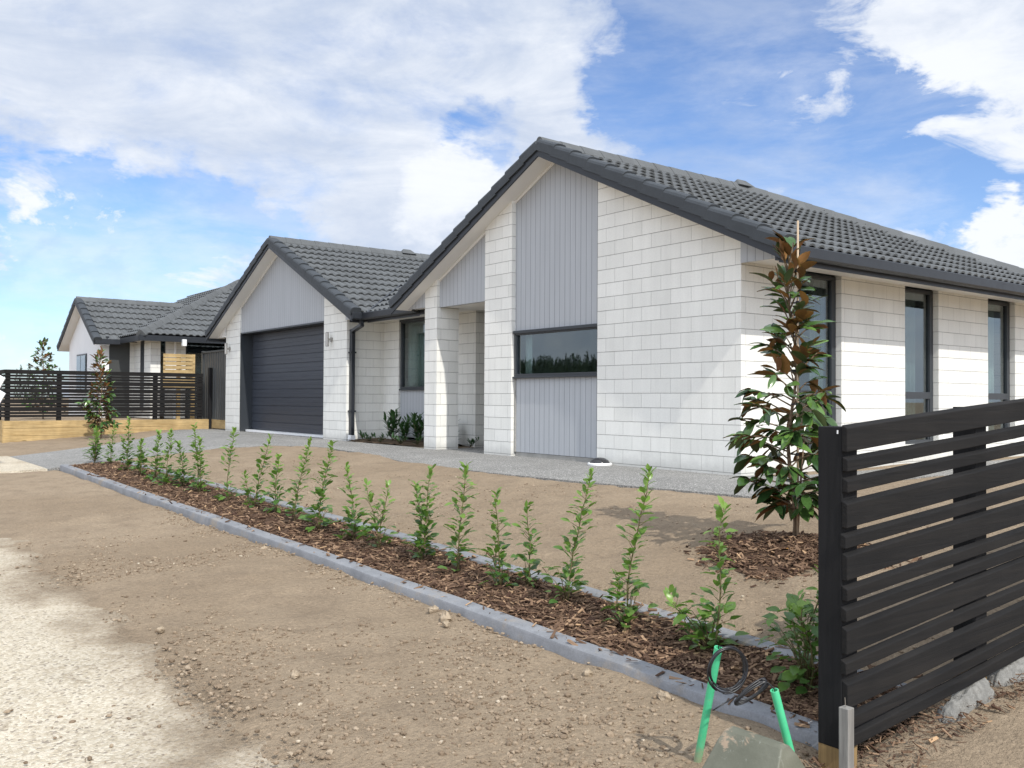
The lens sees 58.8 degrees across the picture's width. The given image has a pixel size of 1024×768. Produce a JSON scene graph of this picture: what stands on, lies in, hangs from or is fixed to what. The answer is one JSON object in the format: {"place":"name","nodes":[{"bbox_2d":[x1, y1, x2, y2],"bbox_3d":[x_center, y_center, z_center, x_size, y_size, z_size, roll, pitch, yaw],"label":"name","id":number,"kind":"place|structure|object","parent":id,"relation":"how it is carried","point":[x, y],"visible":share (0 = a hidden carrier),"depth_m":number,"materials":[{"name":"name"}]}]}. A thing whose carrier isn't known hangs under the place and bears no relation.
{"place":"outdoors","nodes":[
{"label":"outdoors","id":0,"kind":"place"},
{"bbox_2d":[56,279,238,417],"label":"neighbour house","id":1,"kind":"structure","parent":0,"point":[135,336],"depth_m":25.91,"materials":[{"name":"white paint"}]},
{"bbox_2d":[76,353,86,388],"bbox_3d":[-12.849,-0.317,27.146,0.065,1.150,1.200,1,-1,-37],"label":"window","id":2,"kind":"structure","parent":1,"relation":"in","point":[81,358],"depth_m":27.09,"materials":[{"name":"grey glass"}]},
{"bbox_2d":[109,343,129,416],"bbox_3d":[-11.131,-0.115,25.744,0.560,2.120,0.050,1,-1,-37],"label":"entry door","id":3,"kind":"structure","parent":1,"relation":"in","point":[119,355],"depth_m":25.75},
{"bbox_2d":[140,341,143,406],"bbox_3d":[-10.258,-0.259,25.225,0.030,2.000,0.300,1,-1,-37],"label":"window","id":4,"kind":"structure","parent":1,"relation":"in","point":[142,342],"depth_m":25.20,"materials":[{"name":"grey metal"}]},
{"bbox_2d":[160,341,164,406],"bbox_3d":[-9.572,-0.261,24.882,0.140,2.000,0.040,1,-1,-37],"label":"window","id":5,"kind":"structure","parent":1,"relation":"in","point":[162,342],"depth_m":24.86,"materials":[{"name":"grey metal"}]},
{"bbox_2d":[185,342,224,417],"bbox_3d":[-8.196,-0.135,25.961,2.280,2.200,0.040,1,-1,-37],"label":"pergola","id":6,"kind":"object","parent":1,"relation":"in","point":[191,348],"depth_m":25.49,"materials":[{"name":"grey metal"}]},
{"bbox_2d":[10,429,1011,497],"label":"driveway","id":7,"kind":"structure","parent":0,"point":[624,476],"depth_m":12.30,"materials":[{"name":"grey concrete"}]},
{"bbox_2d":[201,349,225,428],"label":"steel gate","id":8,"kind":"structure","parent":7,"relation":"on","point":[213,367],"depth_m":23.16,"materials":[{"name":"grey metal"}]},
{"bbox_2d":[467,436,478,446],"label":"bed plant","id":9,"kind":"object","parent":7,"relation":"on","point":[471,441],"visible":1,"depth_m":14.97,"materials":[{"name":"green plant"}]},
{"bbox_2d":[587,457,611,465],"bbox_3d":[1.079,0.949,11.182,0.304,0.095,0.304,1,-1,-37],"label":"drain cap","id":10,"kind":"object","parent":7,"relation":"on","point":[599,461],"visible":1,"depth_m":11.08,"materials":[{"name":"white plastic"}]},
{"bbox_2d":[0,398,1023,767],"bbox_3d":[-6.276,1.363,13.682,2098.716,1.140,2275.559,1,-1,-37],"label":"ground","id":11,"kind":"structure","parent":0,"point":[38,510],"depth_m":5.28,"materials":[{"name":"brown soil"}]},
{"bbox_2d":[0,375,5,402],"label":"sale sign","id":12,"kind":"object","parent":11,"relation":"on","point":[2,380],"visible":1,"depth_m":14.01,"materials":[{"name":"white"}]},
{"bbox_2d":[0,456,46,472],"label":"driveway apron","id":13,"kind":"object","parent":11,"relation":"on","point":[8,464],"visible":0.92,"depth_m":14.10,"materials":[{"name":"beige concrete"}]},
{"bbox_2d":[16,363,59,385],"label":"distant trees","id":14,"kind":"object","parent":11,"relation":"on","point":[28,374],"visible":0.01,"depth_m":181.13,"materials":[{"name":"green plant"}]},
{"bbox_2d":[19,337,65,418],"bbox_3d":[-12.380,-0.146,24.032,1.216,2.214,1.108,1,-1,-37],"label":"magnolia tree","id":15,"kind":"object","parent":11,"relation":"on","point":[44,341],"visible":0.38,"depth_m":24.00,"materials":[{"name":"green plant"}]},
{"bbox_2d":[76,346,121,437],"bbox_3d":[-9.211,0.202,20.404,0.890,2.130,0.885,0,-1,24],"label":"magnolia tree","id":16,"kind":"object","parent":11,"relation":"on","point":[95,416],"visible":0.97,"depth_m":20.32,"materials":[{"name":"green plant"}]},
{"bbox_2d":[0,419,212,442],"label":"retaining wall","id":17,"kind":"structure","parent":11,"relation":"on","point":[15,431],"depth_m":21.25,"materials":[{"name":"brown wood"}]},
{"bbox_2d":[0,369,202,420],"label":"slat fence","id":18,"kind":"object","parent":17,"relation":"on","point":[16,388],"visible":0.92,"depth_m":21.64,"materials":[{"name":"black wood"}]},
{"bbox_2d":[157,626,164,633],"bbox_3d":[-1.873,1.314,4.852,0.039,0.042,0.048,0,-1,12],"label":"stone","id":19,"kind":"object","parent":11,"relation":"on","point":[160,629],"visible":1,"depth_m":4.84,"materials":[{"name":"beige stone"}]},
{"bbox_2d":[0,538,330,767],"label":"footpath","id":20,"kind":"structure","parent":11,"relation":"on","point":[75,657],"depth_m":3.95,"materials":[{"name":"beige concrete"}]},
{"bbox_2d":[0,455,1022,767],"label":"soil clods","id":21,"kind":"object","parent":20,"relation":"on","point":[228,699],"visible":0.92,"depth_m":3.89,"materials":[{"name":"brown soil"}]},
{"bbox_2d":[163,353,194,418],"bbox_3d":[-8.890,0.065,24.248,0.840,1.735,0.110,1,-1,-37],"label":"slat screen","id":22,"kind":"object","parent":11,"relation":"on","point":[189,359],"visible":0.59,"depth_m":24.22,"materials":[{"name":"brown wood"}]},
{"bbox_2d":[291,669,299,678],"bbox_3d":[-0.979,1.304,4.093,0.041,0.044,0.066,1,-1,-37],"label":"stone","id":23,"kind":"object","parent":11,"relation":"on","point":[295,674],"visible":1,"depth_m":4.08,"materials":[{"name":"beige stone"}]},
{"bbox_2d":[346,438,463,445],"bbox_3d":[-1.910,1.034,16.211,0.820,0.064,2.940,1,-1,-37],"label":"planting bed","id":24,"kind":"object","parent":11,"relation":"on","point":[395,442],"visible":0.61,"depth_m":16.30,"materials":[{"name":"soil"}]},
{"bbox_2d":[363,432,373,440],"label":"bed plant","id":25,"kind":"object","parent":24,"relation":"on","point":[368,438],"visible":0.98,"depth_m":16.74,"materials":[{"name":"green plant"}]},
{"bbox_2d":[374,432,389,441],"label":"bed plant","id":26,"kind":"object","parent":24,"relation":"on","point":[382,435],"visible":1,"depth_m":16.34,"materials":[{"name":"green plant"}]},
{"bbox_2d":[382,407,400,439],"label":"bed plant","id":27,"kind":"object","parent":24,"relation":"on","point":[393,420],"visible":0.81,"depth_m":16.70,"materials":[{"name":"green plant"}]},
{"bbox_2d":[392,433,406,443],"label":"bed plant","id":28,"kind":"object","parent":24,"relation":"on","point":[396,439],"visible":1,"depth_m":15.70,"materials":[{"name":"green plant"}]},
{"bbox_2d":[397,414,412,440],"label":"bed plant","id":29,"kind":"object","parent":24,"relation":"on","point":[404,431],"visible":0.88,"depth_m":16.26,"materials":[{"name":"green plant"}]},
{"bbox_2d":[407,412,423,442],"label":"bed plant","id":30,"kind":"object","parent":24,"relation":"on","point":[416,427],"visible":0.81,"depth_m":15.93,"materials":[{"name":"green plant"}]},
{"bbox_2d":[414,434,422,444],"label":"bed plant","id":31,"kind":"object","parent":24,"relation":"on","point":[418,439],"visible":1,"depth_m":15.30,"materials":[{"name":"green plant"}]},
{"bbox_2d":[428,605,438,613],"bbox_3d":[-0.441,1.277,5.119,0.063,0.061,0.068,1,-1,-37],"label":"stone","id":32,"kind":"object","parent":11,"relation":"on","point":[433,609],"visible":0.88,"depth_m":5.10,"materials":[{"name":"beige stone"}]},
{"bbox_2d":[60,464,817,749],"bbox_3d":[-2.843,1.303,8.553,0.149,0.290,13.252,1,-1,-37],"label":"garden edging","id":33,"kind":"object","parent":11,"relation":"on","point":[519,630],"visible":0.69,"depth_m":4.77,"materials":[{"name":"grey concrete"}]},
{"bbox_2d":[440,610,451,621],"bbox_3d":[-0.361,1.271,4.971,0.071,0.070,0.087,0,-1,-5],"label":"stone","id":34,"kind":"object","parent":11,"relation":"on","point":[445,616],"visible":0.88,"depth_m":4.94,"materials":[{"name":"beige stone"}]},
{"bbox_2d":[442,621,449,627],"bbox_3d":[-0.355,1.283,4.861,0.031,0.038,0.048,1,-1,-37],"label":"stone","id":35,"kind":"object","parent":11,"relation":"on","point":[445,624],"visible":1,"depth_m":4.85,"materials":[{"name":"beige stone"}]},
{"bbox_2d":[69,459,922,731],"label":"bark mulch","id":36,"kind":"object","parent":11,"relation":"on","point":[802,704],"visible":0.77,"depth_m":5.04,"materials":[{"name":"brown wood"}]},
{"bbox_2d":[83,425,109,462],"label":"hedge plant","id":37,"kind":"object","parent":36,"relation":"on","point":[94,453],"visible":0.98,"depth_m":14.21,"materials":[{"name":"green plant"}]},
{"bbox_2d":[101,423,117,463],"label":"hedge plant","id":38,"kind":"object","parent":36,"relation":"on","point":[110,447],"visible":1,"depth_m":13.69,"materials":[{"name":"green plant"}]},
{"bbox_2d":[118,416,136,469],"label":"hedge plant","id":39,"kind":"object","parent":36,"relation":"on","point":[127,461],"visible":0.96,"depth_m":12.67,"materials":[{"name":"green plant"}]},
{"bbox_2d":[128,438,149,474],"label":"hedge plant","id":40,"kind":"object","parent":36,"relation":"on","point":[141,459],"visible":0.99,"depth_m":12.06,"materials":[{"name":"green plant"}]},
{"bbox_2d":[143,429,165,479],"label":"hedge plant","id":41,"kind":"object","parent":36,"relation":"on","point":[157,459],"visible":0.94,"depth_m":11.46,"materials":[{"name":"green plant"}]},
{"bbox_2d":[151,428,177,484],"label":"hedge plant","id":42,"kind":"object","parent":36,"relation":"on","point":[165,479],"visible":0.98,"depth_m":11.03,"materials":[{"name":"green plant"}]},
{"bbox_2d":[171,440,192,486],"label":"hedge plant","id":43,"kind":"object","parent":36,"relation":"on","point":[178,473],"visible":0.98,"depth_m":10.75,"materials":[{"name":"green plant"}]},
{"bbox_2d":[184,422,214,491],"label":"hedge plant","id":44,"kind":"object","parent":36,"relation":"on","point":[201,462],"visible":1,"depth_m":10.16,"materials":[{"name":"green plant"}]},
{"bbox_2d":[213,427,240,500],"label":"hedge plant","id":45,"kind":"object","parent":36,"relation":"on","point":[222,497],"visible":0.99,"depth_m":9.37,"materials":[{"name":"green plant"}]},
{"bbox_2d":[239,433,273,507],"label":"hedge plant","id":46,"kind":"object","parent":36,"relation":"on","point":[249,489],"visible":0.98,"depth_m":8.96,"materials":[{"name":"green plant"}]},
{"bbox_2d":[261,453,291,512],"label":"hedge plant","id":47,"kind":"object","parent":36,"relation":"on","point":[275,484],"visible":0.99,"depth_m":8.51,"materials":[{"name":"green plant"}]},
{"bbox_2d":[284,436,312,520],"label":"hedge plant","id":48,"kind":"object","parent":36,"relation":"on","point":[299,509],"visible":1,"depth_m":8.02,"materials":[{"name":"green plant"}]},
{"bbox_2d":[298,440,338,531],"bbox_3d":[-1.599,0.858,7.589,0.332,0.795,0.322,0,-1,5],"label":"hedge plant","id":49,"kind":"object","parent":36,"relation":"on","point":[319,492],"visible":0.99,"depth_m":7.56,"materials":[{"name":"green plant"}]},
{"bbox_2d":[332,461,371,539],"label":"hedge plant","id":50,"kind":"object","parent":36,"relation":"on","point":[352,526],"visible":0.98,"depth_m":7.09,"materials":[{"name":"green plant"}]},
{"bbox_2d":[359,478,397,548],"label":"hedge plant","id":51,"kind":"object","parent":36,"relation":"on","point":[374,525],"visible":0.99,"depth_m":6.72,"materials":[{"name":"green plant"}]},
{"bbox_2d":[401,463,444,559],"bbox_3d":[-0.611,0.901,6.258,0.308,0.713,0.290,1,-1,-37],"label":"hedge plant","id":52,"kind":"object","parent":36,"relation":"on","point":[421,540],"visible":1,"depth_m":6.25,"materials":[{"name":"green plant"}]},
{"bbox_2d":[437,461,478,571],"bbox_3d":[-0.341,0.878,5.909,0.254,0.759,0.234,0,-1,30],"label":"hedge plant","id":53,"kind":"object","parent":36,"relation":"on","point":[452,555],"visible":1,"depth_m":5.89,"materials":[{"name":"green plant"}]},
{"bbox_2d":[478,487,518,586],"bbox_3d":[-0.084,0.941,5.504,0.251,0.643,0.220,0,-1,-4],"label":"hedge plant","id":54,"kind":"object","parent":36,"relation":"on","point":[501,555],"visible":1,"depth_m":5.49,"materials":[{"name":"green plant"}]},
{"bbox_2d":[510,500,544,586],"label":"hedge plant","id":55,"kind":"object","parent":36,"relation":"on","point":[527,574],"visible":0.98,"depth_m":5.42,"materials":[{"name":"green plant"}]},
{"bbox_2d":[539,467,596,602],"bbox_3d":[0.313,0.860,5.067,0.298,0.794,0.277,1,-1,-23],"label":"hedge plant","id":56,"kind":"object","parent":36,"relation":"on","point":[576,583],"visible":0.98,"depth_m":5.05,"materials":[{"name":"green plant"}]},
{"bbox_2d":[600,463,662,627],"bbox_3d":[0.590,0.831,4.613,0.285,0.865,0.285,1,-1,-37],"label":"hedge plant","id":57,"kind":"object","parent":36,"relation":"on","point":[629,610],"visible":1,"depth_m":4.60,"materials":[{"name":"green plant"}]},
{"bbox_2d":[663,495,749,650],"bbox_3d":[0.899,0.888,4.231,0.337,0.752,0.372,1,-1,-37],"label":"hedge plant","id":58,"kind":"object","parent":36,"relation":"on","point":[701,628],"visible":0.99,"depth_m":4.18,"materials":[{"name":"green plant"}]},
{"bbox_2d":[758,564,817,693],"bbox_3d":[1.208,1.002,3.688,0.389,0.535,0.443,0,-1,21],"label":"hedge plant","id":59,"kind":"object","parent":36,"relation":"on","point":[799,609],"visible":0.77,"depth_m":3.66,"materials":[{"name":"green plant"}]},
{"bbox_2d":[121,460,918,719],"bbox_3d":[-2.164,1.259,8.832,0.226,0.288,12.939,1,-1,-36],"label":"garden edging","id":60,"kind":"object","parent":11,"relation":"on","point":[747,640],"visible":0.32,"depth_m":5.54,"materials":[{"name":"grey concrete"}]},
{"bbox_2d":[583,668,592,676],"bbox_3d":[0.333,1.284,4.029,0.046,0.045,0.050,1,-1,-37],"label":"stone","id":61,"kind":"object","parent":11,"relation":"on","point":[587,672],"visible":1,"depth_m":4.01,"materials":[{"name":"beige stone"}]},
{"bbox_2d":[205,137,1023,475],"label":"brick house","id":62,"kind":"structure","parent":11,"relation":"on","point":[621,289],"depth_m":12.34,"materials":[{"name":"white brick"}]},
{"bbox_2d":[224,343,230,353],"bbox_3d":[-6.893,-0.853,22.016,0.132,0.274,0.099,1,-1,-37],"label":"wall lamp","id":63,"kind":"object","parent":62,"relation":"attached to","point":[226,349],"visible":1,"depth_m":21.97,"materials":[{"name":"metal"}]},
{"bbox_2d":[252,325,323,434],"bbox_3d":[-4.834,-0.071,19.950,0.040,2.250,4.390,1,-1,-37],"label":"garage door","id":64,"kind":"structure","parent":62,"relation":"in","point":[288,365],"depth_m":20.00,"materials":[{"name":"grey metal"}]},
{"bbox_2d":[325,332,332,345],"bbox_3d":[-3.564,-0.866,17.675,0.132,0.274,0.099,1,-1,-37],"label":"wall lamp","id":65,"kind":"object","parent":62,"relation":"attached to","point":[328,339],"visible":1,"depth_m":17.64,"materials":[{"name":"metal"}]},
{"bbox_2d":[399,317,424,389],"bbox_3d":[-1.620,-0.553,16.617,0.100,1.334,1.580,1,-1,-37],"label":"window","id":66,"kind":"structure","parent":62,"relation":"in","point":[402,345],"depth_m":17.20,"materials":[{"name":"grey metal"}]},
{"bbox_2d":[408,321,424,386],"bbox_3d":[-1.547,-0.531,16.709,0.047,1.360,1.382,1,-1,-37],"label":"curtain","id":67,"kind":"object","parent":62,"relation":"hanging from","point":[416,353],"visible":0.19,"depth_m":17.01,"materials":[{"name":"white fabric"}]},
{"bbox_2d":[526,335,531,373],"bbox_3d":[0.242,-0.394,12.883,0.019,0.780,0.152,1,-1,-37],"label":"curtain","id":68,"kind":"object","parent":62,"relation":"hanging from","point":[528,354],"visible":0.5,"depth_m":12.88,"materials":[{"name":"white fabric"}]},
{"bbox_2d":[512,323,596,378],"bbox_3d":[0.585,-0.423,12.229,0.100,0.674,1.775,1,-1,-37],"label":"window","id":69,"kind":"structure","parent":62,"relation":"in","point":[517,334],"depth_m":12.35,"materials":[{"name":"grey metal"}]},
{"bbox_2d":[809,278,823,443],"bbox_3d":[3.651,-0.248,10.900,0.283,2.060,0.043,1,-1,-37],"label":"curtain","id":70,"kind":"object","parent":62,"relation":"hanging from","point":[817,285],"visible":0.26,"depth_m":10.91,"materials":[{"name":"grey fabric"}]},
{"bbox_2d":[799,273,835,449],"bbox_3d":[3.526,-0.266,10.659,0.850,2.048,0.066,1,-1,-37],"label":"window","id":71,"kind":"structure","parent":62,"relation":"in","point":[831,281],"depth_m":10.87,"materials":[{"name":"grey metal"}]},
{"bbox_2d":[905,292,914,439],"bbox_3d":[5.199,-0.220,12.065,0.542,2.060,0.043,1,-1,-37],"label":"curtain","id":72,"kind":"object","parent":62,"relation":"hanging from","point":[909,347],"visible":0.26,"depth_m":12.14,"materials":[{"name":"grey fabric"}]},
{"bbox_2d":[905,287,932,443],"bbox_3d":[5.334,-0.233,12.047,0.850,2.048,0.066,1,-1,-37],"label":"window","id":73,"kind":"structure","parent":62,"relation":"in","point":[928,395],"depth_m":12.24,"materials":[{"name":"grey metal"}]},
{"bbox_2d":[988,304,993,430],"bbox_3d":[6.972,-0.187,13.425,0.572,2.060,0.043,1,-1,-37],"label":"curtain","id":74,"kind":"object","parent":62,"relation":"hanging from","point":[990,348],"visible":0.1,"depth_m":13.56,"materials":[{"name":"white fabric"}]},
{"bbox_2d":[988,300,1009,427],"bbox_3d":[7.119,-0.201,13.416,0.850,2.048,0.066,1,-1,-37],"label":"window","id":75,"kind":"structure","parent":62,"relation":"in","point":[1005,396],"depth_m":13.62,"materials":[{"name":"grey metal"}]},
{"bbox_2d":[657,690,670,701],"bbox_3d":[0.623,1.280,3.716,0.044,0.050,0.072,1,-1,-37],"label":"stone","id":76,"kind":"object","parent":11,"relation":"on","point":[664,696],"visible":0.98,"depth_m":3.70,"materials":[{"name":"beige stone"}]},
{"bbox_2d":[694,645,721,762],"bbox_3d":[0.660,1.116,3.085,0.027,0.487,0.172,1,-1,-20],"label":"conduit","id":77,"kind":"object","parent":11,"relation":"on","point":[704,723],"visible":0.8,"depth_m":3.07,"materials":[{"name":"green plastic"}]},
{"bbox_2d":[707,645,774,710],"bbox_3d":[0.746,0.963,2.989,0.216,0.210,0.094,0,-1,7],"label":"cable coil","id":78,"kind":"object","parent":77,"relation":"attached to","point":[763,682],"visible":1,"depth_m":2.99,"materials":[{"name":"black plastic"}]},
{"bbox_2d":[702,726,804,767],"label":"service cover","id":79,"kind":"object","parent":11,"relation":"on","point":[735,747],"visible":1,"depth_m":2.71,"materials":[{"name":"grey plastic"}]},
{"bbox_2d":[770,688,794,751],"bbox_3d":[0.897,1.163,2.956,0.144,0.359,0.027,1,-1,-29],"label":"conduit","id":80,"kind":"object","parent":11,"relation":"on","point":[781,717],"visible":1,"depth_m":2.93,"materials":[{"name":"green plastic"}]},
{"bbox_2d":[672,527,922,587],"bbox_3d":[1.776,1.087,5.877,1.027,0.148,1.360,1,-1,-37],"label":"mulch mound","id":81,"kind":"object","parent":11,"relation":"on","point":[761,567],"visible":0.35,"depth_m":5.69,"materials":[{"name":"brown wood"}]},
{"bbox_2d":[723,230,845,538],"bbox_3d":[1.837,0.039,6.017,0.838,2.107,0.943,0,-1,20],"label":"magnolia tree","id":82,"kind":"object","parent":81,"relation":"in","point":[791,433],"visible":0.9,"depth_m":5.98,"materials":[{"name":"green plant"}]},
{"bbox_2d":[791,221,798,535],"bbox_3d":[1.869,0.057,6.000,0.024,2.270,0.060,1,-1,-37],"label":"garden stake","id":83,"kind":"object","parent":81,"relation":"in","point":[797,516],"visible":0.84,"depth_m":5.98,"materials":[{"name":"brown wood"}]},
{"bbox_2d":[839,700,853,767],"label":"timber peg","id":84,"kind":"object","parent":11,"relation":"on","point":[846,736],"visible":1,"depth_m":2.87,"materials":[{"name":"wood"}]},
{"bbox_2d":[803,673,1023,767],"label":"bark mulch","id":85,"kind":"object","parent":11,"relation":"on","point":[916,730],"visible":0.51,"depth_m":3.26,"materials":[{"name":"brown wood"}]},
{"bbox_2d":[818,398,1023,767],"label":"slat fence","id":86,"kind":"object","parent":11,"relation":"on","point":[844,563],"visible":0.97,"depth_m":3.26,"materials":[{"name":"black wood"}]},
{"bbox_2d":[936,677,995,723],"bbox_3d":[1.742,1.212,3.490,0.388,0.134,0.123,1,-1,-37],"label":"concrete footing","id":87,"kind":"object","parent":11,"relation":"on","point":[963,700],"visible":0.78,"depth_m":3.45,"materials":[{"name":"grey concrete"}]},
{"bbox_2d":[987,656,1023,686],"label":"concrete footing","id":88,"kind":"object","parent":11,"relation":"on","point":[1003,675],"visible":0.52,"depth_m":3.67,"materials":[{"name":"grey concrete"}]},
{"bbox_2d":[0,0,1023,395],"label":"sky","id":89,"kind":"structure","parent":0,"point":[150,150],"materials":[{"name":"blue"}]}
]}

